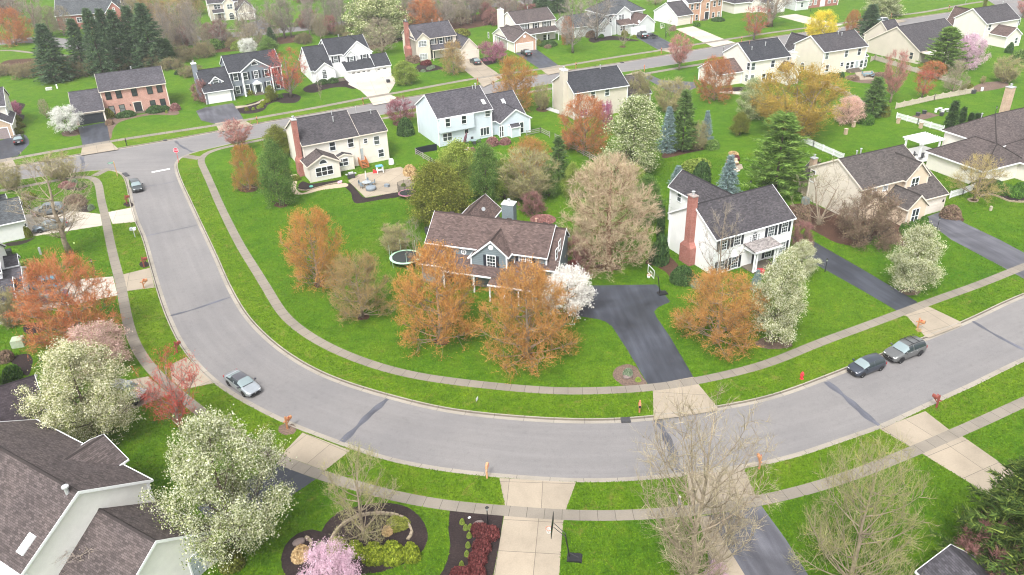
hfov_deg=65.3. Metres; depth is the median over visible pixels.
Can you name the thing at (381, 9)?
pear tree
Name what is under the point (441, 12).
bare tree
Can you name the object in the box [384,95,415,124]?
crabapple tree
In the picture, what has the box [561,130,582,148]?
leafy tree
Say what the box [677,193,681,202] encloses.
window
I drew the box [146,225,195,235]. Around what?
tar seam
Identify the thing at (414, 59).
shrub
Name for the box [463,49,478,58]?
garage door
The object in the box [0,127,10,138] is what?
garage door
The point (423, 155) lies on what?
rail fence
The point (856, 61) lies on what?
door
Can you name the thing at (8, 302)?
bare tree
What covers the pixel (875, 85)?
pine tree
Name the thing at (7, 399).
dark roofed house
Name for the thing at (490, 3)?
bare tree
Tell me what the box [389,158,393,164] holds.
covered kettle
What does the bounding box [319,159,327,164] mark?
window
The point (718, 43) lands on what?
driveway apron
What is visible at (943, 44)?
pine tree
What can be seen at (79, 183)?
shrub
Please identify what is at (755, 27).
maple tree
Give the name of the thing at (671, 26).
bare tree
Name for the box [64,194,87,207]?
shrub
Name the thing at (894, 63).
wavy fence
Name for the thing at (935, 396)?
mailbox
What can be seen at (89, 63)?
leafy tree
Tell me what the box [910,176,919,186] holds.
window
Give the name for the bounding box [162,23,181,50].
bare tree
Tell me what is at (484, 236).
slate blue house
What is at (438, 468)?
kerb
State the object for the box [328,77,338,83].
shrub
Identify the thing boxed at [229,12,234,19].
window
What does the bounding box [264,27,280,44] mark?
spruce tree
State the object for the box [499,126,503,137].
window
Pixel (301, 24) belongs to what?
leafy tree
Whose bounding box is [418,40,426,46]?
window
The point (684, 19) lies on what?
garage door
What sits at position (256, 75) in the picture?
window
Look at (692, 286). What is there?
shrub
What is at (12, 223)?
grey white house
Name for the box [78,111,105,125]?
garage door
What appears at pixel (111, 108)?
window
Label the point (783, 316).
pear tree
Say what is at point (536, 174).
bare tree
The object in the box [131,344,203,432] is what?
maple tree
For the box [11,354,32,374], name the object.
mulch bed
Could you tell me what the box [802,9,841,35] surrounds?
forsythia
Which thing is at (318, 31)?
leafy tree
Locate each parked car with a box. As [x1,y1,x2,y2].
[11,134,24,144]
[28,274,60,293]
[28,289,69,306]
[31,201,64,216]
[32,218,67,232]
[110,379,148,405]
[129,178,143,192]
[223,369,260,396]
[469,57,481,64]
[521,49,531,55]
[637,31,647,38]
[847,353,886,377]
[883,334,927,363]
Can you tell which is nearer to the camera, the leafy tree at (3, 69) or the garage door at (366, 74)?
the garage door at (366, 74)
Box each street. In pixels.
[0,0,554,48]
[1,13,1023,477]
[988,0,1023,16]
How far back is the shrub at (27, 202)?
129.89 m
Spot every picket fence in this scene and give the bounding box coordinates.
[801,138,844,157]
[896,112,944,131]
[949,183,974,198]
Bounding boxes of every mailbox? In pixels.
[140,257,146,266]
[140,278,147,287]
[173,340,180,352]
[283,415,291,428]
[485,462,488,478]
[757,453,761,468]
[916,318,925,327]
[932,393,941,407]
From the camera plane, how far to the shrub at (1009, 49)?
198.49 m
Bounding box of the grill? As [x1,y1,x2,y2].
[345,171,355,178]
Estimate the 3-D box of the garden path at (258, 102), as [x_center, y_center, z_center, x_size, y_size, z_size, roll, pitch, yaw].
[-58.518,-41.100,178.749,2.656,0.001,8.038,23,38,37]
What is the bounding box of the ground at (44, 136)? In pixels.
[0,0,1023,574]
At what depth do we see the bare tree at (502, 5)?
244.44 m
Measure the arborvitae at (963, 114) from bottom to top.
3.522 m
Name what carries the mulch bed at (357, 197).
on the ground at (44, 136)
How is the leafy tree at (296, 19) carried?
on the ground at (44, 136)
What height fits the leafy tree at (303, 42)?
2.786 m
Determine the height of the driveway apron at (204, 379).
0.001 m
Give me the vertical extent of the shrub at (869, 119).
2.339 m
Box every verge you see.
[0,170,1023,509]
[13,2,994,164]
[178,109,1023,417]
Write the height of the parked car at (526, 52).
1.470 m
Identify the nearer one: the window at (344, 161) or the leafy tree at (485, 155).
the leafy tree at (485, 155)
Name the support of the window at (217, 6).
in the cream house at (224, 8)
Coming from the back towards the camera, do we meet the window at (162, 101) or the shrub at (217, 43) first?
the shrub at (217, 43)
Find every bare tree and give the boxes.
[0,150,99,255]
[0,162,22,190]
[0,287,19,329]
[1,0,26,21]
[14,0,43,28]
[27,5,64,32]
[36,150,75,181]
[37,99,52,117]
[43,5,70,35]
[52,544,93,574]
[117,0,136,13]
[150,0,177,18]
[152,10,173,42]
[154,2,169,36]
[162,2,179,45]
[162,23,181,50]
[167,1,190,48]
[178,0,203,45]
[180,0,197,47]
[184,5,200,42]
[190,25,211,50]
[201,23,214,38]
[207,14,231,42]
[232,16,249,39]
[233,0,259,37]
[239,22,261,44]
[244,3,267,41]
[258,0,278,30]
[258,10,281,36]
[269,0,290,37]
[270,0,291,37]
[276,0,298,37]
[296,0,316,35]
[298,0,317,31]
[309,12,328,38]
[312,0,335,19]
[317,437,403,546]
[324,0,340,27]
[332,0,346,17]
[332,0,347,30]
[343,0,365,26]
[362,17,400,52]
[377,221,411,253]
[396,0,408,9]
[401,0,412,16]
[402,217,422,268]
[404,0,417,24]
[426,1,440,21]
[433,0,446,19]
[438,0,457,21]
[444,0,457,22]
[444,0,461,15]
[449,4,472,25]
[457,0,475,23]
[459,0,482,22]
[470,1,479,20]
[477,0,495,11]
[495,144,563,201]
[496,0,512,13]
[504,0,517,10]
[509,0,524,10]
[533,83,552,109]
[555,0,594,52]
[556,150,664,282]
[578,0,616,39]
[618,22,630,46]
[627,377,782,574]
[628,70,653,100]
[647,0,664,4]
[651,75,691,111]
[666,17,674,35]
[689,120,710,149]
[698,199,744,274]
[752,0,794,26]
[787,423,939,574]
[790,156,856,225]
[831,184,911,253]
[941,59,972,94]
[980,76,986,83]
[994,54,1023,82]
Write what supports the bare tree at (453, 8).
on the mulch bed at (478, 22)
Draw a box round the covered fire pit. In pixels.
[366,185,375,191]
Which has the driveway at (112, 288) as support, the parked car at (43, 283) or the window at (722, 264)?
the parked car at (43, 283)
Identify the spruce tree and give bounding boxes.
[28,23,82,85]
[63,18,97,71]
[80,7,120,76]
[92,7,119,63]
[104,9,140,69]
[117,5,148,67]
[125,2,172,67]
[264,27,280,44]
[533,0,555,17]
[547,0,573,13]
[656,106,679,153]
[668,165,682,184]
[699,110,713,140]
[715,154,742,193]
[750,269,761,291]
[855,4,882,38]
[928,443,1023,574]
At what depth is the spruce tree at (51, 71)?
197.25 m
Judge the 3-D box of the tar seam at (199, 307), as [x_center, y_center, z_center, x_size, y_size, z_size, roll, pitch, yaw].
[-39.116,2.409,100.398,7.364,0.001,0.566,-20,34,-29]
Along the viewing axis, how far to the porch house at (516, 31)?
222.86 m
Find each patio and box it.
[348,167,413,197]
[735,164,742,169]
[855,71,873,79]
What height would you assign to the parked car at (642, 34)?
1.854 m
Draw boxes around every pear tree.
[10,333,145,443]
[138,404,298,573]
[340,0,414,43]
[600,93,665,176]
[736,76,765,120]
[747,246,810,344]
[782,237,823,276]
[862,0,906,18]
[885,220,947,293]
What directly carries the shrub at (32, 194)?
on the ground at (44, 136)
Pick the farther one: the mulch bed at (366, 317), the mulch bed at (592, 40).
the mulch bed at (592, 40)
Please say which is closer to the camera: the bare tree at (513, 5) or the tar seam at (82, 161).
the tar seam at (82, 161)
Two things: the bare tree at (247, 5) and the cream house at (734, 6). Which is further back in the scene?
the cream house at (734, 6)
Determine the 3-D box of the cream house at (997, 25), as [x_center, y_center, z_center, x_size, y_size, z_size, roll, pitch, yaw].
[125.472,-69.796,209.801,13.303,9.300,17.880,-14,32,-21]
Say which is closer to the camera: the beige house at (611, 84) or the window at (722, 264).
the window at (722, 264)
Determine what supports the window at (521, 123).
in the light blue house at (475, 112)
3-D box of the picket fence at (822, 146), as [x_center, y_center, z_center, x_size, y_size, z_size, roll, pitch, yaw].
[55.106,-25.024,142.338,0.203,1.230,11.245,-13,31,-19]
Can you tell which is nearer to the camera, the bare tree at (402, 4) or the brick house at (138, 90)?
the brick house at (138, 90)
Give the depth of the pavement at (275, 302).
90.03 m
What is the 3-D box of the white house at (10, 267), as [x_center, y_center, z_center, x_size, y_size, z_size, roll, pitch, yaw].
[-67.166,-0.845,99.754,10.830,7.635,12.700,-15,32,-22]
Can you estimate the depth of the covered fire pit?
131.80 m
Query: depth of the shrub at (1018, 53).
190.75 m
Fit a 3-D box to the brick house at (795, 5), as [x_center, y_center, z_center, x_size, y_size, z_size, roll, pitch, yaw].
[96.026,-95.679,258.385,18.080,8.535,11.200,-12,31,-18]
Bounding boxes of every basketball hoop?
[546,511,582,562]
[647,264,667,295]
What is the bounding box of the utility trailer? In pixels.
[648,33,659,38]
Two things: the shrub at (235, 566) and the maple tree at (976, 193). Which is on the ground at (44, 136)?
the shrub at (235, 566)
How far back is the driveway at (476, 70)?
199.83 m
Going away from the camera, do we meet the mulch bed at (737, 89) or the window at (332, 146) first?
the window at (332, 146)
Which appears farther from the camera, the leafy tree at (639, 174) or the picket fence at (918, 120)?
the picket fence at (918, 120)
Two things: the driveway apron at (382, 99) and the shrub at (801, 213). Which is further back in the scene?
the driveway apron at (382, 99)
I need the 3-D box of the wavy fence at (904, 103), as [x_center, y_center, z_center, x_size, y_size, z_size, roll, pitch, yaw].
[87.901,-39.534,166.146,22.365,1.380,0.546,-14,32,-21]
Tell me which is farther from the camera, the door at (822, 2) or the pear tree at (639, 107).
the door at (822, 2)
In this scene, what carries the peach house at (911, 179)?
on the ground at (44, 136)
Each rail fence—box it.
[415,148,434,162]
[526,127,549,137]
[573,145,595,159]
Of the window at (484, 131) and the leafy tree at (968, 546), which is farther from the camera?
the window at (484, 131)
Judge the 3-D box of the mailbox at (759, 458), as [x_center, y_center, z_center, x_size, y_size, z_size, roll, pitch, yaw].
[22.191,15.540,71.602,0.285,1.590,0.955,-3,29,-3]
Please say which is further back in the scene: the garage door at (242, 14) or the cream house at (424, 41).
the garage door at (242, 14)
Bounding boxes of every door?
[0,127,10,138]
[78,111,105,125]
[132,101,143,111]
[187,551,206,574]
[207,90,231,103]
[238,12,254,19]
[255,84,261,91]
[350,69,372,81]
[360,147,364,159]
[375,66,388,77]
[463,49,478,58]
[516,41,532,52]
[630,25,645,35]
[676,16,690,25]
[704,11,709,18]
[750,253,756,263]
[820,0,824,6]
[854,60,858,67]
[925,197,944,214]
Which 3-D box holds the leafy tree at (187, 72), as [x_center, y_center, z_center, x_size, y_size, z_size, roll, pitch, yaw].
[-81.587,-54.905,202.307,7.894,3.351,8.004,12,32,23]
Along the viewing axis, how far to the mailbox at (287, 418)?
78.25 m
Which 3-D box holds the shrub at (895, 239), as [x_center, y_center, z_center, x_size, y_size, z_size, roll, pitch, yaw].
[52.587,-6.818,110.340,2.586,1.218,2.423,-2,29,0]
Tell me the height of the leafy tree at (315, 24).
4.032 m
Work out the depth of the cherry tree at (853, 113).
153.00 m
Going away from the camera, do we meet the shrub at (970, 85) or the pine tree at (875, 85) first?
the pine tree at (875, 85)
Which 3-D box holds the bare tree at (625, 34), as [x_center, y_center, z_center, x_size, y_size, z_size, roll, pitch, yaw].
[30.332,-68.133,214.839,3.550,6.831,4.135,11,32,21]
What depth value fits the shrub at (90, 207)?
128.03 m
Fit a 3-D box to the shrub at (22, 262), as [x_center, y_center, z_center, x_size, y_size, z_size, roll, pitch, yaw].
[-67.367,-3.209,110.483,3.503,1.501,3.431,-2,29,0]
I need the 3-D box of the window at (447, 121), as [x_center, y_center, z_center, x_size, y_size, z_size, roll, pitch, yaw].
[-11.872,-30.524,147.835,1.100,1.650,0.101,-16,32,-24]
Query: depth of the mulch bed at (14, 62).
221.86 m
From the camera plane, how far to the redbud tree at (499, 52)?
204.10 m
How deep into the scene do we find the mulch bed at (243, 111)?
175.46 m
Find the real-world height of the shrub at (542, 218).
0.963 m
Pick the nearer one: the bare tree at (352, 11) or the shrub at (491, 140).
the shrub at (491, 140)
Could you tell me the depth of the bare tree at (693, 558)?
56.26 m
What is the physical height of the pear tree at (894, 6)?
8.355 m
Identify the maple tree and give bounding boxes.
[0,4,33,48]
[0,247,128,365]
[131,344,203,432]
[138,0,166,28]
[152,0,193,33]
[180,0,206,14]
[218,117,253,146]
[229,143,261,190]
[259,46,307,96]
[277,202,352,296]
[320,248,398,326]
[381,237,486,360]
[402,0,441,24]
[438,39,466,75]
[468,253,585,383]
[491,54,537,110]
[508,134,552,177]
[555,92,611,157]
[560,17,574,44]
[668,31,694,69]
[668,266,771,363]
[691,54,737,104]
[742,4,770,39]
[744,56,855,139]
[843,9,861,32]
[883,49,911,102]
[914,70,939,97]
[917,60,947,78]
[944,152,1012,208]
[1017,0,1023,17]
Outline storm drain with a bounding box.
[620,417,630,422]
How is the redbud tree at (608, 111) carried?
on the ground at (44, 136)
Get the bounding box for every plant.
[459,518,464,524]
[465,541,470,548]
[466,532,471,538]
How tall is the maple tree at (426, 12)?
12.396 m
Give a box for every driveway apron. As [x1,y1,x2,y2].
[0,157,15,167]
[81,142,117,154]
[109,208,135,223]
[123,268,154,290]
[170,357,212,388]
[215,119,253,131]
[284,433,349,469]
[369,95,395,104]
[478,72,501,86]
[500,478,575,508]
[542,65,569,74]
[653,377,717,419]
[687,469,754,503]
[706,39,734,46]
[881,411,948,445]
[904,307,960,337]
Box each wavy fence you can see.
[830,84,864,106]
[870,54,961,84]
[895,87,973,108]
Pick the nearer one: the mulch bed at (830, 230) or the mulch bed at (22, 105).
the mulch bed at (830, 230)
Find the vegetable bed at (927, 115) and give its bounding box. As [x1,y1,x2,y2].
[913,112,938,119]
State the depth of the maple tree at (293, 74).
179.88 m
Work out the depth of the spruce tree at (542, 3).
247.69 m
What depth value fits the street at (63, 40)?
247.18 m
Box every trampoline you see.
[389,240,419,268]
[397,179,414,199]
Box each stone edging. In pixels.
[298,182,336,190]
[305,535,312,549]
[326,511,402,547]
[406,522,412,539]
[982,193,1023,202]
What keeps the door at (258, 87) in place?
in the grey blue house at (232, 77)
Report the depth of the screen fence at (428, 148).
147.51 m
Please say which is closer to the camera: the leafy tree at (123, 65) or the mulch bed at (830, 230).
the mulch bed at (830, 230)
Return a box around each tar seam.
[80,156,84,168]
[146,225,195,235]
[171,297,229,315]
[174,141,192,151]
[339,398,388,442]
[654,419,683,471]
[824,381,879,425]
[972,321,1023,349]
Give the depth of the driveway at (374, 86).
189.29 m
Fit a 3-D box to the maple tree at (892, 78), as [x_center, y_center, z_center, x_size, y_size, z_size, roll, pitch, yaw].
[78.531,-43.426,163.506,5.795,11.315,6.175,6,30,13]
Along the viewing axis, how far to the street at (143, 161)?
150.44 m
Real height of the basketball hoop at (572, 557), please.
4.000 m
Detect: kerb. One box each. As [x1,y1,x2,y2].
[12,1,1023,167]
[20,170,1023,481]
[174,10,1023,423]
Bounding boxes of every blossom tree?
[46,104,82,133]
[237,38,256,52]
[540,262,596,324]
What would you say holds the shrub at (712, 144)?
on the ground at (44, 136)
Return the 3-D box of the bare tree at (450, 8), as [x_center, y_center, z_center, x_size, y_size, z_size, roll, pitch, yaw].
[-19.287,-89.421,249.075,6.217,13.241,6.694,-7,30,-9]
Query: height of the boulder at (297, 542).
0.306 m
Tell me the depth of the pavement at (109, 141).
181.67 m
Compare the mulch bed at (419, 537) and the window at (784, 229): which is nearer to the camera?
the mulch bed at (419, 537)
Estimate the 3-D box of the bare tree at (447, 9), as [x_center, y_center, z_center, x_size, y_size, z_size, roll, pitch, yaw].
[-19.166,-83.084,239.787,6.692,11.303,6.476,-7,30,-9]
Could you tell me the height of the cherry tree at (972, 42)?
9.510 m
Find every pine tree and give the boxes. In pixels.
[550,136,568,182]
[669,89,700,150]
[740,110,816,198]
[859,76,891,116]
[916,26,974,72]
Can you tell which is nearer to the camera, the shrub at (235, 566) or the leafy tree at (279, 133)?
the shrub at (235, 566)
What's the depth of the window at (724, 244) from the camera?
101.90 m
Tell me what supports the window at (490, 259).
in the slate blue house at (484, 236)
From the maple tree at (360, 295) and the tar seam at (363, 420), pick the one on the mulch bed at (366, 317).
the maple tree at (360, 295)
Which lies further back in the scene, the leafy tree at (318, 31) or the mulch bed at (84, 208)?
the leafy tree at (318, 31)
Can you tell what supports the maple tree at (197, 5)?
on the ground at (44, 136)
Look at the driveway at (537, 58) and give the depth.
206.82 m
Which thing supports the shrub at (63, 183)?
on the mulch bed at (77, 188)
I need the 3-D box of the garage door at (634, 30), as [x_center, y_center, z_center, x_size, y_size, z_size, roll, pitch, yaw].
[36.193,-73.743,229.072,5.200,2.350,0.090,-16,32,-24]
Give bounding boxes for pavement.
[0,1,982,161]
[0,38,253,55]
[0,176,1023,520]
[93,168,110,175]
[182,155,201,159]
[198,112,1023,393]
[517,63,702,94]
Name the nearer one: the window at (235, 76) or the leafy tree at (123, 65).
the window at (235, 76)
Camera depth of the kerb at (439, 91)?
176.41 m
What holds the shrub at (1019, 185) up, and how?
on the mulch bed at (1012, 198)
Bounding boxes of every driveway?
[0,135,28,159]
[25,210,101,235]
[27,276,116,311]
[78,122,109,144]
[88,376,166,415]
[196,103,242,123]
[198,464,314,529]
[243,20,271,29]
[348,76,394,96]
[454,59,495,79]
[494,516,563,574]
[516,49,556,67]
[566,284,692,383]
[636,33,671,48]
[644,75,695,93]
[676,26,722,41]
[707,506,807,574]
[779,14,841,27]
[791,236,916,309]
[922,436,1012,498]
[928,212,1023,278]
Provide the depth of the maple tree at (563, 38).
219.31 m
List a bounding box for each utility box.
[5,248,12,254]
[10,335,25,348]
[801,196,809,204]
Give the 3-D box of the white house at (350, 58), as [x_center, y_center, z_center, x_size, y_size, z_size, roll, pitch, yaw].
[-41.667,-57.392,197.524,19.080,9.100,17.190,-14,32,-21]
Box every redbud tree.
[11,99,21,115]
[477,40,506,61]
[600,99,612,131]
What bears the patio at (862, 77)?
on the ground at (44, 136)
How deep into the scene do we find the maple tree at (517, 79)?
165.04 m
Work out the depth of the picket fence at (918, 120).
153.02 m
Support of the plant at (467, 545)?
on the mulch bed at (458, 538)
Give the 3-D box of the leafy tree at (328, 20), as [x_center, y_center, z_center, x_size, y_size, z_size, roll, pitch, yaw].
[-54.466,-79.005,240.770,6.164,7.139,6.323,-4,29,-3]
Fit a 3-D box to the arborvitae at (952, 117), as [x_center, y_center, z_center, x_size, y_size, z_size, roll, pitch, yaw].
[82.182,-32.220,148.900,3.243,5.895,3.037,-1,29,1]
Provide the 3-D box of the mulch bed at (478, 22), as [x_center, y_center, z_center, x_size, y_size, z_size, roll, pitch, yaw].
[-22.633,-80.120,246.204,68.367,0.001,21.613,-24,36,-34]
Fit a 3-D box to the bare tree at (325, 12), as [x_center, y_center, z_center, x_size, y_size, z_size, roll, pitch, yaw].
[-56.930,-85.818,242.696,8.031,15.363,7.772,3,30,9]
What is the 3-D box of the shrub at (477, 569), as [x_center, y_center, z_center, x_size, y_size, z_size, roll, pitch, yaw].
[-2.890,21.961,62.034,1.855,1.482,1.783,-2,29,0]
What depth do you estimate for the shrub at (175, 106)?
175.22 m
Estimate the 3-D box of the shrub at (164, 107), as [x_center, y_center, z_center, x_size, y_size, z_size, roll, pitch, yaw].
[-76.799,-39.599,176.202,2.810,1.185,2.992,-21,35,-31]
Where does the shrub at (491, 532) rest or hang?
on the mulch bed at (458, 538)
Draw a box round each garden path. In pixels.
[235,99,263,108]
[291,174,347,194]
[700,516,744,574]
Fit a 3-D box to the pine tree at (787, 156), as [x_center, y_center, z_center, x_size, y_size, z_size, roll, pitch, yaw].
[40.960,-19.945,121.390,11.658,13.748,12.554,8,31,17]
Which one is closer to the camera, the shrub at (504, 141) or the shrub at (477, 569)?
the shrub at (477, 569)
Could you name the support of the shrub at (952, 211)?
on the mulch bed
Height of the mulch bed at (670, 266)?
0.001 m
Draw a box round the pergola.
[903,132,944,161]
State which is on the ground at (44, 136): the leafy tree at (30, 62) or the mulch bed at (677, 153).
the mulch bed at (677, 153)
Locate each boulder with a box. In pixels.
[292,537,304,545]
[623,374,632,378]
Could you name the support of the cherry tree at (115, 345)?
on the ground at (44, 136)
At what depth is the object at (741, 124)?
149.52 m
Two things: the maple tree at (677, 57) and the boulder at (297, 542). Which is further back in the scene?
the maple tree at (677, 57)
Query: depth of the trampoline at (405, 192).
128.72 m
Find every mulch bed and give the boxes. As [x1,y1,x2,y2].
[1,55,97,74]
[5,237,34,245]
[11,103,24,118]
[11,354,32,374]
[23,322,45,333]
[61,131,78,135]
[65,204,90,211]
[67,185,87,190]
[107,110,178,138]
[123,202,132,206]
[139,261,148,267]
[175,34,311,54]
[238,93,284,113]
[238,185,257,191]
[274,203,288,207]
[275,93,300,102]
[278,424,296,434]
[281,503,427,574]
[297,180,339,189]
[303,80,355,92]
[345,183,399,202]
[358,315,369,319]
[366,14,494,49]
[415,64,443,71]
[434,338,448,344]
[440,511,502,574]
[480,57,495,64]
[536,107,547,111]
[589,36,638,42]
[595,263,621,270]
[613,364,646,385]
[658,257,678,275]
[661,146,703,157]
[710,87,744,92]
[754,336,792,348]
[788,203,906,245]
[846,74,877,82]
[899,289,919,294]
[974,81,1008,91]
[979,193,1023,200]
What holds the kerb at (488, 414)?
on the street at (143, 161)
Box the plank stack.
[546,107,558,113]
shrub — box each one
[0,349,14,364]
[1,364,24,383]
[14,127,23,134]
[15,115,22,121]
[16,121,25,127]
[19,258,39,271]
[21,190,36,200]
[22,200,29,207]
[23,226,32,237]
[57,180,76,188]
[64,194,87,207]
[76,181,86,187]
[87,204,94,210]
[104,108,114,118]
[105,118,113,125]
[115,112,124,118]
[122,110,135,117]
[145,105,165,113]
[158,105,169,111]
[169,102,180,111]
[203,38,225,49]
[218,547,245,574]
[230,40,242,49]
[247,90,253,95]
[290,544,308,564]
[291,175,300,180]
[315,79,328,84]
[327,536,347,560]
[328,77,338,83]
[346,539,363,559]
[361,541,383,566]
[380,539,403,567]
[381,524,393,536]
[386,515,410,533]
[396,117,414,136]
[402,541,420,564]
[403,164,416,176]
[405,55,412,61]
[410,55,419,63]
[420,59,431,65]
[449,566,470,574]
[454,28,469,36]
[466,563,486,574]
[467,550,487,566]
[470,522,487,538]
[471,538,491,554]
[481,524,499,542]
[486,136,498,146]
[499,137,510,145]
[530,214,555,223]
[539,40,557,46]
[567,260,576,273]
[585,30,594,37]
[623,368,632,376]
[648,233,669,266]
[669,265,694,286]
[681,157,711,172]
[689,279,702,288]
[692,160,711,182]
[693,22,700,26]
[703,139,719,150]
[711,17,724,21]
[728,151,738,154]
[792,206,811,226]
[847,75,859,80]
[857,113,874,125]
[870,72,885,78]
[878,103,890,117]
[884,233,901,244]
[899,222,909,233]
[914,219,921,225]
[920,215,928,224]
[939,204,961,220]
[962,83,973,89]
[968,179,996,193]
[991,182,1013,195]
[1004,42,1013,53]
[1007,187,1023,198]
[1010,49,1023,62]
[1013,182,1023,191]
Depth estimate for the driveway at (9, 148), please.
156.63 m
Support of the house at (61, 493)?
on the ground at (44, 136)
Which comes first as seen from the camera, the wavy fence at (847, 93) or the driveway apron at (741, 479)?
the driveway apron at (741, 479)
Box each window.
[104,92,111,99]
[108,106,115,113]
[115,90,122,98]
[119,104,125,111]
[131,88,137,95]
[146,86,152,93]
[156,85,162,92]
[159,98,166,105]
[214,4,220,8]
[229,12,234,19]
[232,73,238,80]
[235,86,240,93]
[242,72,248,79]
[245,84,250,92]
[253,70,258,78]
[264,69,269,76]
[315,165,333,176]
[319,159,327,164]
[322,69,326,78]
[329,141,335,150]
[333,56,338,62]
[339,157,348,166]
[347,138,353,147]
[373,135,379,144]
[378,148,384,157]
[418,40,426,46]
[419,53,427,59]
[442,132,452,141]
[445,118,450,126]
[461,115,466,123]
[480,126,489,135]
[485,111,490,116]
[486,255,495,266]
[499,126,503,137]
[519,121,523,132]
[519,256,531,262]
[543,34,549,39]
[544,21,549,26]
[555,247,557,260]
[558,238,560,251]
[598,27,605,32]
[605,89,609,95]
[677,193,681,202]
[717,260,724,271]
[719,239,727,251]
[730,255,738,269]
[733,235,741,246]
[751,62,755,70]
[752,231,757,240]
[764,250,771,257]
[767,225,775,236]
[770,60,774,67]
[778,240,786,253]
[781,222,788,233]
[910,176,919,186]
[910,208,919,220]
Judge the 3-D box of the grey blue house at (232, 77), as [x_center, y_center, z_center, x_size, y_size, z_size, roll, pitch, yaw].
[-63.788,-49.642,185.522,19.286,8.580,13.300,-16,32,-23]
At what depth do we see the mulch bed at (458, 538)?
65.47 m
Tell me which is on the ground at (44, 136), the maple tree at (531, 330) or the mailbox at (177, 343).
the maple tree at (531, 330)
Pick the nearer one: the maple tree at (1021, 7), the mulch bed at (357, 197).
the mulch bed at (357, 197)
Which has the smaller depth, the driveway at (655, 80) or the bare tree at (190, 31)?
the driveway at (655, 80)
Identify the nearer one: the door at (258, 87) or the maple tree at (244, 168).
the maple tree at (244, 168)
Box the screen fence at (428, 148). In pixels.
[416,144,436,153]
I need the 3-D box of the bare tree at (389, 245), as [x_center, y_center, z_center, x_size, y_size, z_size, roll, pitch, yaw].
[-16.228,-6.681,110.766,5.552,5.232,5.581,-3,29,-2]
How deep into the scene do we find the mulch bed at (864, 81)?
181.12 m
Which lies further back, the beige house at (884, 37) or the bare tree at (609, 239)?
the beige house at (884, 37)
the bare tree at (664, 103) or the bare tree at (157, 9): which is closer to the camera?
the bare tree at (664, 103)
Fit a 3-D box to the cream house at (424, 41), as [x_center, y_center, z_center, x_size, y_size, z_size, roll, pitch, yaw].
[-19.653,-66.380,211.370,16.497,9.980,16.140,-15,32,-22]
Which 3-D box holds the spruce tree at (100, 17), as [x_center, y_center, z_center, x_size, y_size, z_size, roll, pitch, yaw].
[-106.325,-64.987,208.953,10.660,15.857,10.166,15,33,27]
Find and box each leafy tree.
[0,0,21,13]
[0,63,21,75]
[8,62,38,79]
[21,59,43,74]
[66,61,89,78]
[81,57,99,75]
[111,54,132,70]
[140,53,162,66]
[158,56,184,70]
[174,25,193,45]
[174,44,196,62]
[176,64,204,77]
[190,79,211,103]
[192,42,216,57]
[207,24,226,39]
[209,18,226,33]
[224,37,239,48]
[253,36,279,53]
[256,135,298,208]
[259,123,290,155]
[264,85,277,100]
[293,18,307,26]
[293,36,313,43]
[294,32,311,44]
[297,9,317,28]
[309,18,322,28]
[311,25,332,35]
[322,14,340,34]
[331,23,347,35]
[388,60,419,85]
[401,159,478,226]
[434,137,480,202]
[465,140,502,202]
[478,1,491,20]
[482,6,497,25]
[486,157,517,200]
[495,0,513,11]
[516,2,526,9]
[516,189,547,216]
[536,160,561,197]
[560,160,584,196]
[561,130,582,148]
[565,234,594,276]
[623,164,646,191]
[626,173,669,226]
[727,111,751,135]
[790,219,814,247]
[952,507,1023,574]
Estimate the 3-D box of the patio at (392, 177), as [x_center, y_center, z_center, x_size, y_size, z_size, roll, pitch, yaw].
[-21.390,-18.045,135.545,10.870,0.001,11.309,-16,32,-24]
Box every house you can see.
[0,87,16,138]
[0,194,27,242]
[0,242,29,324]
[0,374,46,420]
[0,419,216,574]
[54,0,129,29]
[68,65,169,125]
[190,49,283,103]
[205,0,255,20]
[285,109,389,182]
[298,34,391,82]
[375,164,383,173]
[401,19,478,60]
[414,83,531,146]
[419,194,569,305]
[488,7,558,52]
[551,65,651,119]
[555,0,655,37]
[653,0,722,25]
[667,169,796,273]
[698,37,800,86]
[722,0,784,13]
[784,29,868,74]
[785,0,838,10]
[798,144,949,225]
[861,18,961,63]
[914,544,1023,574]
[925,83,1023,183]
[947,1,1022,47]
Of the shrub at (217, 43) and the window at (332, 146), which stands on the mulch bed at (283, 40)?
the shrub at (217, 43)
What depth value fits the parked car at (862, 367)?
83.72 m
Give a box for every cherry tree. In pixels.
[60,318,135,380]
[297,535,368,574]
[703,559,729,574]
[832,95,866,125]
[945,29,990,70]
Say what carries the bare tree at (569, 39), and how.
on the ground at (44, 136)
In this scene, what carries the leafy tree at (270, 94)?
on the mulch bed at (243, 111)
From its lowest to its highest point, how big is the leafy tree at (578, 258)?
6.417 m
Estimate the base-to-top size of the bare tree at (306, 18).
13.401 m
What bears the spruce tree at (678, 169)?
on the ground at (44, 136)
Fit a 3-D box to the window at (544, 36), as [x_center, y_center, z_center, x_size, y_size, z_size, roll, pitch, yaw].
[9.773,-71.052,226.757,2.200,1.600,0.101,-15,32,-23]
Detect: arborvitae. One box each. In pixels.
[157,38,176,63]
[654,199,662,238]
[659,206,665,233]
[944,100,960,127]
[958,106,967,123]
[967,112,974,120]
[975,112,982,118]
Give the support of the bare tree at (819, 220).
on the mulch bed at (830, 230)

